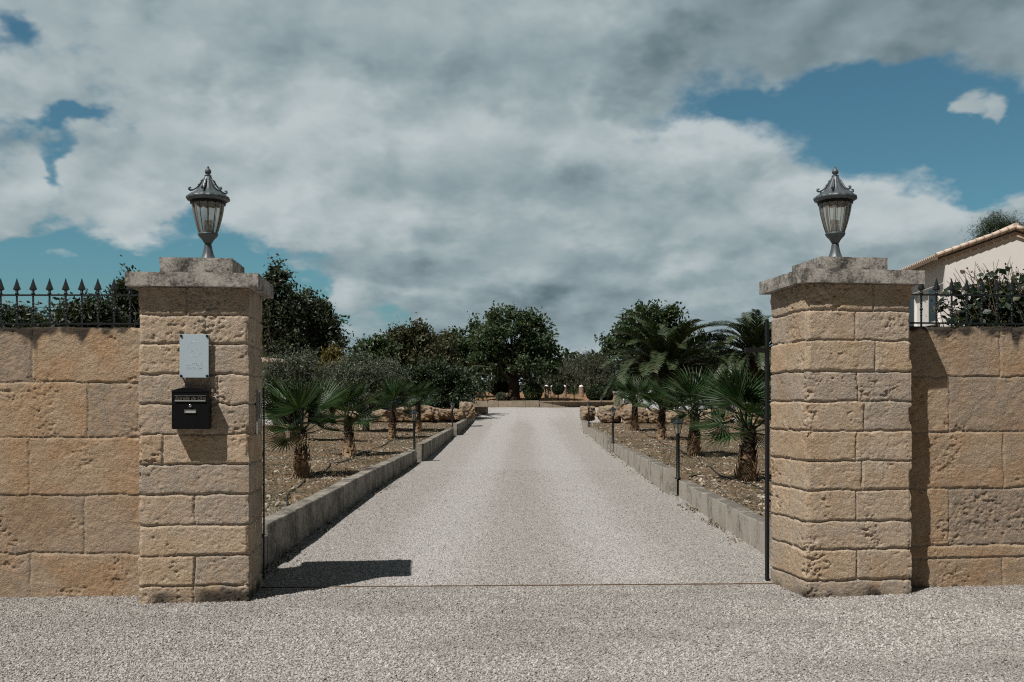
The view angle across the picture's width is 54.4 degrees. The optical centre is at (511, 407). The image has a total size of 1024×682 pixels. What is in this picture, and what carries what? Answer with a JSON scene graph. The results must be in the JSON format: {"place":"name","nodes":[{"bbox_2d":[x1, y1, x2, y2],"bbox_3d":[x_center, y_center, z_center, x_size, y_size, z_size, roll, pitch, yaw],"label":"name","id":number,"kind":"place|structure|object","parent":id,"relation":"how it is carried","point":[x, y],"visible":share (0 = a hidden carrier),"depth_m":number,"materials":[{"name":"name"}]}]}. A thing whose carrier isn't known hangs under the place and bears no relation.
{"place":"outdoors","nodes":[
{"label":"outdoors","id":0,"kind":"place"},
{"bbox_2d":[261,421,457,517],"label":"bed soil","id":1,"kind":"structure","parent":0,"point":[273,486],"depth_m":23.72,"materials":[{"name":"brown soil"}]},
{"bbox_2d":[261,343,343,440],"bbox_3d":[-6.303,-0.181,28.912,2.912,3.490,2.247,0,0,0],"label":"olive tree","id":2,"kind":"object","parent":1,"relation":"on","point":[296,367],"visible":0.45,"depth_m":28.79,"materials":[{"name":"green plant"}]},
{"bbox_2d":[261,371,351,478],"bbox_3d":[-3.659,0.334,17.263,1.794,1.987,1.812,0,0,-32],"label":"fan palm","id":3,"kind":"object","parent":1,"relation":"on","point":[293,400],"visible":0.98,"depth_m":17.16,"materials":[{"name":"green plant"}]},
{"bbox_2d":[313,343,346,425],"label":"golden conifer","id":4,"kind":"object","parent":1,"relation":"on","point":[335,351],"visible":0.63,"depth_m":41.80,"materials":[{"name":"green plant"}]},
{"bbox_2d":[265,432,416,534],"bbox_3d":[-3.346,1.101,22.773,0.815,0.476,25.192,0,0,-2],"label":"drip hose","id":5,"kind":"object","parent":1,"relation":"on","point":[329,465],"visible":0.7,"depth_m":18.97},
{"bbox_2d":[311,377,385,456],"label":"fan palm","id":6,"kind":"object","parent":1,"relation":"on","point":[353,395],"visible":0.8,"depth_m":23.13,"materials":[{"name":"green plant"}]},
{"bbox_2d":[346,411,361,421],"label":"boulder","id":7,"kind":"object","parent":1,"relation":"on","point":[355,416],"visible":0.12,"depth_m":43.66,"materials":[{"name":"beige stone"}]},
{"bbox_2d":[324,346,417,431],"bbox_3d":[-5.378,-0.401,36.004,3.631,3.629,2.705,0,0,23],"label":"olive tree","id":8,"kind":"object","parent":1,"relation":"on","point":[368,372],"visible":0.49,"depth_m":35.75,"materials":[{"name":"green plant"}]},
{"bbox_2d":[369,409,389,422],"bbox_3d":[-5.923,0.360,44.286,1.073,0.661,0.938,0,0,6],"label":"boulder","id":9,"kind":"object","parent":1,"relation":"on","point":[385,416],"visible":0.57,"depth_m":43.96,"materials":[{"name":"beige stone"}]},
{"bbox_2d":[366,376,419,438],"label":"fan palm","id":10,"kind":"object","parent":1,"relation":"on","point":[396,391],"visible":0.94,"depth_m":30.89,"materials":[{"name":"green plant"}]},
{"bbox_2d":[395,407,414,421],"bbox_3d":[-4.908,0.296,44.489,1.026,0.708,0.896,0,0,-14],"label":"boulder","id":11,"kind":"object","parent":1,"relation":"on","point":[401,418],"visible":0.4,"depth_m":44.16,"materials":[{"name":"beige stone"}]},
{"bbox_2d":[410,409,418,449],"bbox_3d":[-2.435,0.549,24.780,0.236,1.062,0.204,0,0,-17],"label":"garden lamp","id":12,"kind":"object","parent":1,"relation":"on","point":[412,416],"visible":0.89,"depth_m":24.75,"materials":[{"name":"black metal"}]},
{"bbox_2d":[396,378,440,431],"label":"fan palm","id":13,"kind":"object","parent":1,"relation":"on","point":[420,390],"visible":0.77,"depth_m":36.11,"materials":[{"name":"green plant"}]},
{"bbox_2d":[413,405,433,420],"bbox_3d":[-3.981,0.246,44.491,1.027,0.741,0.903,0,0,3],"label":"boulder","id":14,"kind":"object","parent":1,"relation":"on","point":[427,414],"visible":0.55,"depth_m":44.12,"materials":[{"name":"beige stone"}]},
{"bbox_2d":[428,406,440,420],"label":"boulder","id":15,"kind":"object","parent":1,"relation":"on","point":[436,416],"visible":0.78,"depth_m":44.41,"materials":[{"name":"beige stone"}]},
{"bbox_2d":[438,409,451,420],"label":"boulder","id":16,"kind":"object","parent":1,"relation":"on","point":[445,414],"visible":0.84,"depth_m":44.60,"materials":[{"name":"beige stone"}]},
{"bbox_2d":[450,401,454,427],"bbox_3d":[-2.288,0.265,38.180,0.236,1.062,0.204,0,0,-17],"label":"garden lamp","id":17,"kind":"object","parent":1,"relation":"on","point":[452,407],"visible":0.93,"depth_m":38.15,"materials":[{"name":"black metal"}]},
{"bbox_2d":[448,409,464,419],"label":"boulder","id":18,"kind":"object","parent":1,"relation":"on","point":[458,414],"visible":0.85,"depth_m":44.80,"materials":[{"name":"beige stone"}]},
{"bbox_2d":[324,392,613,400],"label":"bed soil","id":19,"kind":"structure","parent":0,"point":[542,398],"depth_m":72.30,"materials":[{"name":"brown soil"}]},
{"bbox_2d":[443,311,490,376],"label":"carob tree","id":20,"kind":"object","parent":19,"relation":"on","point":[462,350],"visible":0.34,"depth_m":73.29,"materials":[{"name":"green plant"}]},
{"bbox_2d":[487,378,508,395],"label":"bush","id":21,"kind":"object","parent":19,"relation":"on","point":[498,386],"visible":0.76,"depth_m":71.46,"materials":[{"name":"green plant"}]},
{"bbox_2d":[496,392,506,400],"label":"bush","id":22,"kind":"object","parent":19,"relation":"on","point":[501,396],"visible":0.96,"depth_m":67.53,"materials":[{"name":"green plant"}]},
{"bbox_2d":[465,300,569,400],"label":"carob tree","id":23,"kind":"object","parent":19,"relation":"on","point":[537,353],"visible":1,"depth_m":68.17,"materials":[{"name":"green plant"}]},
{"bbox_2d":[523,382,542,400],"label":"topiary ball","id":24,"kind":"object","parent":19,"relation":"on","point":[529,390],"visible":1,"depth_m":67.63,"materials":[{"name":"green plant"}]},
{"bbox_2d":[544,385,548,397],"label":"stone post","id":25,"kind":"object","parent":19,"relation":"on","point":[546,392],"visible":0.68,"depth_m":73.36,"materials":[{"name":"beige stone"}]},
{"bbox_2d":[550,387,555,397],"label":"stone post","id":26,"kind":"object","parent":19,"relation":"on","point":[552,395],"visible":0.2,"depth_m":73.35,"materials":[{"name":"beige stone"}]},
{"bbox_2d":[551,382,564,400],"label":"standard shrub","id":27,"kind":"object","parent":19,"relation":"on","point":[557,388],"visible":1,"depth_m":67.73,"materials":[{"name":"green plant"}]},
{"bbox_2d":[562,385,566,397],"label":"stone post","id":28,"kind":"object","parent":19,"relation":"on","point":[564,394],"visible":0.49,"depth_m":73.36,"materials":[{"name":"beige stone"}]},
{"bbox_2d":[541,356,589,393],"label":"wispy tree","id":29,"kind":"object","parent":19,"relation":"on","point":[572,377],"visible":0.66,"depth_m":79.63,"materials":[{"name":"green plant"}]},
{"bbox_2d":[567,386,579,400],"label":"yucca","id":30,"kind":"object","parent":19,"relation":"on","point":[573,390],"visible":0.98,"depth_m":67.92,"materials":[{"name":"green plant"}]},
{"bbox_2d":[579,385,583,396],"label":"stone post","id":31,"kind":"object","parent":19,"relation":"on","point":[581,392],"visible":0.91,"depth_m":73.36,"materials":[{"name":"beige stone"}]},
{"bbox_2d":[558,347,615,391],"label":"wispy tree","id":32,"kind":"object","parent":19,"relation":"on","point":[594,371],"visible":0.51,"depth_m":83.37,"materials":[{"name":"green plant"}]},
{"bbox_2d":[586,384,603,400],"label":"bush","id":33,"kind":"object","parent":19,"relation":"on","point":[594,392],"visible":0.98,"depth_m":67.60,"materials":[{"name":"green plant"}]},
{"bbox_2d":[601,389,613,400],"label":"bush","id":34,"kind":"object","parent":19,"relation":"on","point":[610,396],"visible":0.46,"depth_m":68.17,"materials":[{"name":"green plant"}]},
{"bbox_2d":[694,328,708,348],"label":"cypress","id":35,"kind":"object","parent":19,"relation":"on","point":[698,332],"visible":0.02,"depth_m":79.87,"materials":[{"name":"green plant"}]},
{"bbox_2d":[0,584,1023,681],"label":"forecourt","id":36,"kind":"structure","parent":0,"point":[460,679],"depth_m":7.03,"materials":[{"name":"grey gravel"}]},
{"bbox_2d":[0,327,140,596],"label":"stone wall","id":37,"kind":"structure","parent":36,"relation":"on","point":[70,435],"depth_m":8.76,"materials":[{"name":"stone"}]},
{"bbox_2d":[0,278,139,327],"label":"spear fence","id":38,"kind":"object","parent":37,"relation":"on","point":[65,288],"visible":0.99,"depth_m":8.87,"materials":[{"name":"metal"}]},
{"bbox_2d":[0,0,1023,391],"label":"sky","id":39,"kind":"structure","parent":0,"point":[582,161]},
{"bbox_2d":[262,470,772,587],"bbox_3d":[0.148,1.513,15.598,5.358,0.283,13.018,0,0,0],"label":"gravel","id":40,"kind":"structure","parent":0,"point":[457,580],"depth_m":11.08,"materials":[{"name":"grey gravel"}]},
{"bbox_2d":[262,407,775,588],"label":"driveway","id":41,"kind":"structure","parent":0,"point":[513,439],"depth_m":13.87,"materials":[{"name":"grey gravel"}]},
{"bbox_2d":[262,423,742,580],"bbox_3d":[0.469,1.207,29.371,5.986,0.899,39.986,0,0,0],"label":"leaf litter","id":42,"kind":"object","parent":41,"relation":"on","point":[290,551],"visible":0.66,"depth_m":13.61,"materials":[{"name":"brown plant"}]},
{"bbox_2d":[261,583,774,588],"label":"gate track","id":43,"kind":"structure","parent":41,"relation":"on","point":[582,585],"depth_m":9.09,"materials":[{"name":"grey metal"}]},
{"bbox_2d":[613,391,621,406],"bbox_3d":[5.856,-0.401,55.000,0.540,1.010,0.540,0,0,0],"label":"gatepost","id":44,"kind":"object","parent":41,"relation":"on","point":[617,398],"visible":0.43,"depth_m":54.79,"materials":[{"name":"concrete"}]},
{"bbox_2d":[744,319,768,580],"bbox_3d":[2.271,0.410,9.228,0.226,2.460,0.050,0,0,-8],"label":"gate post","id":45,"kind":"object","parent":41,"relation":"on","point":[755,350],"visible":0.86,"depth_m":9.22,"materials":[{"name":"black metal"}]},
{"bbox_2d":[304,409,770,495],"bbox_3d":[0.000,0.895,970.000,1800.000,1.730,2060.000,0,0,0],"label":"ground","id":46,"kind":"structure","parent":0,"point":[306,419],"depth_m":54.44,"materials":[{"name":"brown soil"}]},
{"bbox_2d":[2,296,55,327],"bbox_3d":[-12.573,-0.595,25.001,2.834,4.481,1.854,0,0,0],"label":"shrub","id":47,"kind":"object","parent":46,"relation":"on","point":[9,314],"visible":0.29,"depth_m":24.69,"materials":[{"name":"green plant"}]},
{"bbox_2d":[38,285,135,327],"bbox_3d":[-10.244,-0.648,24.042,2.317,4.619,1.934,0,0,-20],"label":"shrub","id":48,"kind":"object","parent":46,"relation":"on","point":[89,311],"visible":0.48,"depth_m":23.67,"materials":[{"name":"green plant"}]},
{"bbox_2d":[100,255,139,327],"bbox_3d":[-10.149,-1.173,25.971,1.785,5.596,1.715,0,0,0],"label":"shrub","id":49,"kind":"object","parent":46,"relation":"on","point":[122,302],"visible":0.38,"depth_m":25.73,"materials":[{"name":"green plant"}]},
{"bbox_2d":[125,257,273,603],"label":"gate pillar","id":50,"kind":"structure","parent":46,"relation":"on","point":[200,507],"depth_m":8.43,"materials":[{"name":"stone"}]},
{"bbox_2d":[171,387,211,428],"bbox_3d":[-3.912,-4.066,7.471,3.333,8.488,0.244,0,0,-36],"label":"mailbox","id":51,"kind":"object","parent":50,"relation":"attached to","point":[191,407],"visible":1,"depth_m":8.30,"materials":[{"name":"black metal"}]},
{"bbox_2d":[180,334,208,377],"bbox_3d":[-2.678,-0.437,8.399,0.239,0.367,0.055,0,0,-5],"label":"plaque","id":52,"kind":"object","parent":50,"relation":"attached to","point":[194,355],"visible":1,"depth_m":8.38,"materials":[{"name":"white paint"}]},
{"bbox_2d":[186,166,229,257],"bbox_3d":[-2.684,-1.709,8.791,0.378,0.852,0.378,0,0,0],"label":"gate lantern","id":53,"kind":"object","parent":50,"relation":"on","point":[207,193],"visible":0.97,"depth_m":8.75,"materials":[{"name":"grey metal"}]},
{"bbox_2d":[256,390,260,420],"bbox_3d":[-2.259,-0.020,8.877,0.032,0.270,0.115,0,0,-5],"label":"intercom","id":54,"kind":"object","parent":50,"relation":"attached to","point":[258,405],"visible":1,"depth_m":8.82,"materials":[{"name":"metal"}]},
{"bbox_2d":[262,389,264,578],"bbox_3d":[-2.294,0.700,9.188,0.022,1.750,0.040,0,0,-6],"label":"gate","id":55,"kind":"object","parent":50,"relation":"attached to","point":[263,533],"visible":1,"depth_m":9.17,"materials":[{"name":"black metal"}]},
{"bbox_2d":[260,535,266,568],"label":"kerb","id":56,"kind":"structure","parent":46,"relation":"on","point":[265,551],"depth_m":10.14,"materials":[{"name":"concrete"}]},
{"bbox_2d":[261,357,301,424],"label":"house","id":57,"kind":"structure","parent":46,"relation":"on","point":[265,378],"depth_m":42.00,"materials":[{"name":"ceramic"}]},
{"bbox_2d":[261,253,320,422],"bbox_3d":[-10.172,-2.804,44.054,3.744,8.068,3.202,0,0,0],"label":"dark tree","id":58,"kind":"object","parent":46,"relation":"on","point":[282,322],"visible":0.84,"depth_m":43.55,"materials":[{"name":"green plant"}]},
{"bbox_2d":[298,285,355,421],"bbox_3d":[-9.094,-2.241,45.957,3.620,6.830,2.828,0,0,0],"label":"dark tree","id":59,"kind":"object","parent":46,"relation":"on","point":[324,324],"visible":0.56,"depth_m":45.54,"materials":[{"name":"green plant"}]},
{"bbox_2d":[262,450,415,565],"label":"kerb","id":60,"kind":"structure","parent":46,"relation":"on","point":[287,528],"depth_m":13.12,"materials":[{"name":"concrete"}]},
{"bbox_2d":[344,329,407,408],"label":"leafy tree","id":61,"kind":"object","parent":46,"relation":"on","point":[376,344],"visible":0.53,"depth_m":57.56,"materials":[{"name":"green plant"}]},
{"bbox_2d":[379,401,426,410],"bbox_3d":[-5.200,0.212,52.200,4.300,1.180,1.810,0,0,-2],"label":"hedge","id":62,"kind":"object","parent":46,"relation":"on","point":[386,408],"depth_m":51.35,"materials":[{"name":"green plant"}]},
{"bbox_2d":[372,312,453,377],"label":"leafy tree","id":63,"kind":"object","parent":46,"relation":"on","point":[416,339],"visible":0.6,"depth_m":59.26,"materials":[{"name":"green plant"}]},
{"bbox_2d":[372,354,490,420],"bbox_3d":[-4.503,-1.118,53.735,6.212,4.090,4.612,0,0,23],"label":"tree","id":64,"kind":"object","parent":46,"relation":"on","point":[457,388],"visible":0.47,"depth_m":53.35,"materials":[{"name":"green plant"}]},
{"bbox_2d":[417,428,453,460],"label":"kerb","id":65,"kind":"structure","parent":46,"relation":"on","point":[428,447],"depth_m":27.95,"materials":[{"name":"concrete"}]},
{"bbox_2d":[428,326,460,386],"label":"leafy tree","id":66,"kind":"object","parent":46,"relation":"on","point":[449,349],"visible":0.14,"depth_m":65.71,"materials":[{"name":"green plant"}]},
{"bbox_2d":[432,363,493,406],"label":"date palm","id":67,"kind":"object","parent":46,"relation":"on","point":[473,368],"visible":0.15,"depth_m":56.62,"materials":[{"name":"green plant"}]},
{"bbox_2d":[453,419,472,434],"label":"kerb","id":68,"kind":"structure","parent":46,"relation":"on","point":[460,426],"depth_m":40.82,"materials":[{"name":"concrete"}]},
{"bbox_2d":[459,401,474,418],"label":"boulder","id":69,"kind":"object","parent":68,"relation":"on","point":[468,408],"visible":0.83,"depth_m":46.12,"materials":[{"name":"beige stone"}]},
{"bbox_2d":[475,407,487,413],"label":"wall","id":70,"kind":"structure","parent":46,"relation":"on","point":[481,410],"depth_m":57.97,"materials":[{"name":"beige stone"}]},
{"bbox_2d":[473,401,538,406],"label":"wall","id":71,"kind":"structure","parent":46,"relation":"on","point":[509,404],"depth_m":66.63,"materials":[{"name":"beige stone"}]},
{"bbox_2d":[305,348,769,407],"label":"distant wood","id":72,"kind":"object","parent":46,"relation":"on","point":[523,383],"visible":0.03,"depth_m":93.31,"materials":[{"name":"green plant"}]},
{"bbox_2d":[539,401,613,407],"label":"wall","id":73,"kind":"structure","parent":46,"relation":"on","point":[552,404],"depth_m":66.92,"materials":[{"name":"beige stone"}]},
{"bbox_2d":[582,420,587,433],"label":"kerb","id":74,"kind":"structure","parent":46,"relation":"on","point":[585,426],"depth_m":39.65,"materials":[{"name":"concrete"}]},
{"bbox_2d":[580,406,595,420],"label":"boulder","id":75,"kind":"object","parent":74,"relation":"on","point":[583,412],"visible":0.81,"depth_m":45.18,"materials":[{"name":"beige stone"}]},
{"bbox_2d":[588,427,612,451],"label":"kerb","id":76,"kind":"structure","parent":46,"relation":"on","point":[603,439],"depth_m":31.21,"materials":[{"name":"concrete"}]},
{"bbox_2d":[586,401,591,426],"bbox_3d":[3.040,0.236,39.400,0.236,1.062,0.204,0,0,-17],"label":"garden lamp","id":77,"kind":"object","parent":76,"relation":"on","point":[588,402],"visible":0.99,"depth_m":39.37,"materials":[{"name":"black metal"}]},
{"bbox_2d":[594,299,695,370],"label":"carob tree","id":78,"kind":"object","parent":46,"relation":"on","point":[669,316],"visible":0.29,"depth_m":63.36,"materials":[{"name":"green plant"}]},
{"bbox_2d":[614,443,676,493],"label":"kerb","id":79,"kind":"structure","parent":46,"relation":"on","point":[660,475],"depth_m":19.28,"materials":[{"name":"concrete"}]},
{"bbox_2d":[623,391,687,409],"bbox_3d":[8.500,-0.290,59.000,4.300,1.460,1.810,0,0,-6],"label":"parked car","id":80,"kind":"object","parent":46,"relation":"on","point":[653,406],"visible":0.05,"depth_m":58.11,"materials":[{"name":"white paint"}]},
{"bbox_2d":[587,310,734,410],"bbox_3d":[7.196,-1.702,46.240,7.056,5.513,7.192,0,0,-14],"label":"date palm","id":81,"kind":"object","parent":46,"relation":"on","point":[662,353],"visible":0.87,"depth_m":45.14,"materials":[{"name":"green plant"}]},
{"bbox_2d":[613,340,770,410],"bbox_3d":[12.532,-1.977,62.000,12.679,4.888,4.460,0,0,0],"label":"hedge","id":82,"kind":"object","parent":46,"relation":"on","point":[709,355],"visible":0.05,"depth_m":61.39,"materials":[{"name":"green plant"}]},
{"bbox_2d":[679,480,772,557],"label":"kerb","id":83,"kind":"structure","parent":46,"relation":"on","point":[745,524],"depth_m":12.62,"materials":[{"name":"concrete"}]},
{"bbox_2d":[688,384,770,412],"bbox_3d":[12.600,-0.375,56.000,5.000,1.950,1.960,0,0,-3],"label":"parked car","id":84,"kind":"object","parent":46,"relation":"on","point":[701,407],"visible":0.01,"depth_m":54.98,"materials":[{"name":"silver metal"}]},
{"bbox_2d":[695,308,773,407],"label":"date palm","id":85,"kind":"object","parent":46,"relation":"on","point":[752,334],"visible":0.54,"depth_m":43.97,"materials":[{"name":"green plant"}]},
{"bbox_2d":[759,256,924,597],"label":"gate pillar","id":86,"kind":"structure","parent":46,"relation":"on","point":[841,434],"depth_m":8.50,"materials":[{"name":"stone"}]},
{"bbox_2d":[813,166,856,256],"bbox_3d":[2.881,-1.727,8.875,0.378,0.852,0.378,0,0,-34],"label":"gate lantern","id":87,"kind":"object","parent":86,"relation":"on","point":[836,193],"visible":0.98,"depth_m":8.84,"materials":[{"name":"grey metal"}]},
{"bbox_2d":[900,222,1023,326],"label":"house","id":88,"kind":"structure","parent":46,"relation":"on","point":[1003,246],"depth_m":37.92,"materials":[{"name":"paint"}]},
{"bbox_2d":[908,296,915,325],"bbox_3d":[16.806,-4.031,41.891,0.105,1.410,1.060,0,0,5],"label":"window","id":89,"kind":"structure","parent":88,"relation":"in","point":[912,311],"depth_m":41.59,"materials":[{"name":"white paint"}]},
{"bbox_2d":[925,286,939,325],"bbox_3d":[16.558,-3.994,39.152,0.220,1.485,1.200,0,0,4],"label":"window","id":90,"kind":"structure","parent":88,"relation":"in","point":[931,316],"depth_m":39.27,"materials":[{"name":"white paint"}]},
{"bbox_2d":[909,326,1023,587],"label":"stone wall","id":91,"kind":"structure","parent":46,"relation":"on","point":[966,420],"depth_m":8.90,"materials":[{"name":"stone"}]},
{"bbox_2d":[910,278,1023,326],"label":"spear fence","id":92,"kind":"object","parent":91,"relation":"on","point":[951,288],"visible":0.88,"depth_m":9.02,"materials":[{"name":"metal"}]},
{"bbox_2d":[925,259,1023,326],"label":"bougainvillea","id":93,"kind":"object","parent":46,"relation":"on","point":[989,311],"visible":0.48,"depth_m":9.49,"materials":[{"name":"green plant"}]},
{"bbox_2d":[961,209,1023,240],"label":"pine tree","id":94,"kind":"object","parent":46,"relation":"on","point":[997,223],"visible":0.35,"depth_m":61.65,"materials":[{"name":"green plant"}]},
{"bbox_2d":[590,422,772,518],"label":"bed soil","id":95,"kind":"structure","parent":0,"point":[685,476],"depth_m":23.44,"materials":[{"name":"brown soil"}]},
{"bbox_2d":[595,405,620,422],"bbox_3d":[4.226,0.281,43.509,1.192,0.816,0.914,0,0,1],"label":"boulder","id":96,"kind":"object","parent":95,"relation":"on","point":[603,414],"visible":0.77,"depth_m":43.13,"materials":[{"name":"beige stone"}]},
{"bbox_2d":[610,406,615,442],"bbox_3d":[2.898,0.471,28.600,0.236,1.062,0.204,0,0,-17],"label":"garden lamp","id":97,"kind":"object","parent":95,"relation":"on","point":[612,409],"visible":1,"depth_m":28.57,"materials":[{"name":"black metal"}]},
{"bbox_2d":[607,373,658,430],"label":"fan palm","id":98,"kind":"object","parent":95,"relation":"on","point":[626,386],"visible":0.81,"depth_m":36.46,"materials":[{"name":"green plant"}]},
{"bbox_2d":[620,404,647,423],"bbox_3d":[5.254,0.252,43.007,1.347,0.916,0.920,0,0,-12],"label":"boulder","id":99,"kind":"object","parent":95,"relation":"on","point":[625,413],"visible":0.73,"depth_m":42.68,"materials":[{"name":"beige stone"}]},
{"bbox_2d":[646,408,658,423],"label":"boulder","id":100,"kind":"object","parent":95,"relation":"on","point":[652,418],"visible":0.38,"depth_m":42.82,"materials":[{"name":"beige stone"}]},
{"bbox_2d":[632,374,689,439],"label":"fan palm","id":101,"kind":"object","parent":95,"relation":"on","point":[649,398],"visible":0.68,"depth_m":30.47,"materials":[{"name":"green plant"}]},
{"bbox_2d":[665,410,689,424],"bbox_3d":[7.120,0.416,42.525,1.387,0.707,0.975,0,0,-14],"label":"boulder","id":102,"kind":"object","parent":95,"relation":"on","point":[671,414],"visible":0.34,"depth_m":42.16,"materials":[{"name":"beige stone"}]},
{"bbox_2d":[672,416,683,478],"bbox_3d":[2.792,0.665,16.750,0.236,1.062,0.204,0,0,-17],"label":"garden lamp","id":103,"kind":"object","parent":95,"relation":"on","point":[677,421],"visible":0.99,"depth_m":16.72,"materials":[{"name":"black metal"}]},
{"bbox_2d":[653,364,735,455],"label":"fan palm","id":104,"kind":"object","parent":95,"relation":"on","point":[685,389],"visible":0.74,"depth_m":23.11,"materials":[{"name":"green plant"}]},
{"bbox_2d":[644,432,771,494],"bbox_3d":[3.993,1.082,23.418,0.583,0.517,23.831,0,0,1],"label":"drip hose","id":105,"kind":"object","parent":95,"relation":"on","point":[714,470],"visible":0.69,"depth_m":17.32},
{"bbox_2d":[700,409,731,423],"bbox_3d":[8.770,0.393,42.985,1.444,0.717,0.887,0,0,12],"label":"boulder","id":106,"kind":"object","parent":95,"relation":"on","point":[709,410],"visible":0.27,"depth_m":42.75,"materials":[{"name":"beige stone"}]},
{"bbox_2d":[681,359,771,481],"bbox_3d":[3.999,0.220,16.666,2.150,2.168,2.210,0,0,32],"label":"fan palm","id":107,"kind":"object","parent":95,"relation":"on","point":[737,391],"visible":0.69,"depth_m":16.45,"materials":[{"name":"green plant"}]},
{"bbox_2d":[733,407,770,423],"bbox_3d":[10.473,0.312,43.478,1.652,0.824,0.908,0,0,-5],"label":"boulder","id":108,"kind":"object","parent":95,"relation":"on","point":[759,419],"visible":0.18,"depth_m":43.12,"materials":[{"name":"beige stone"}]}
]}

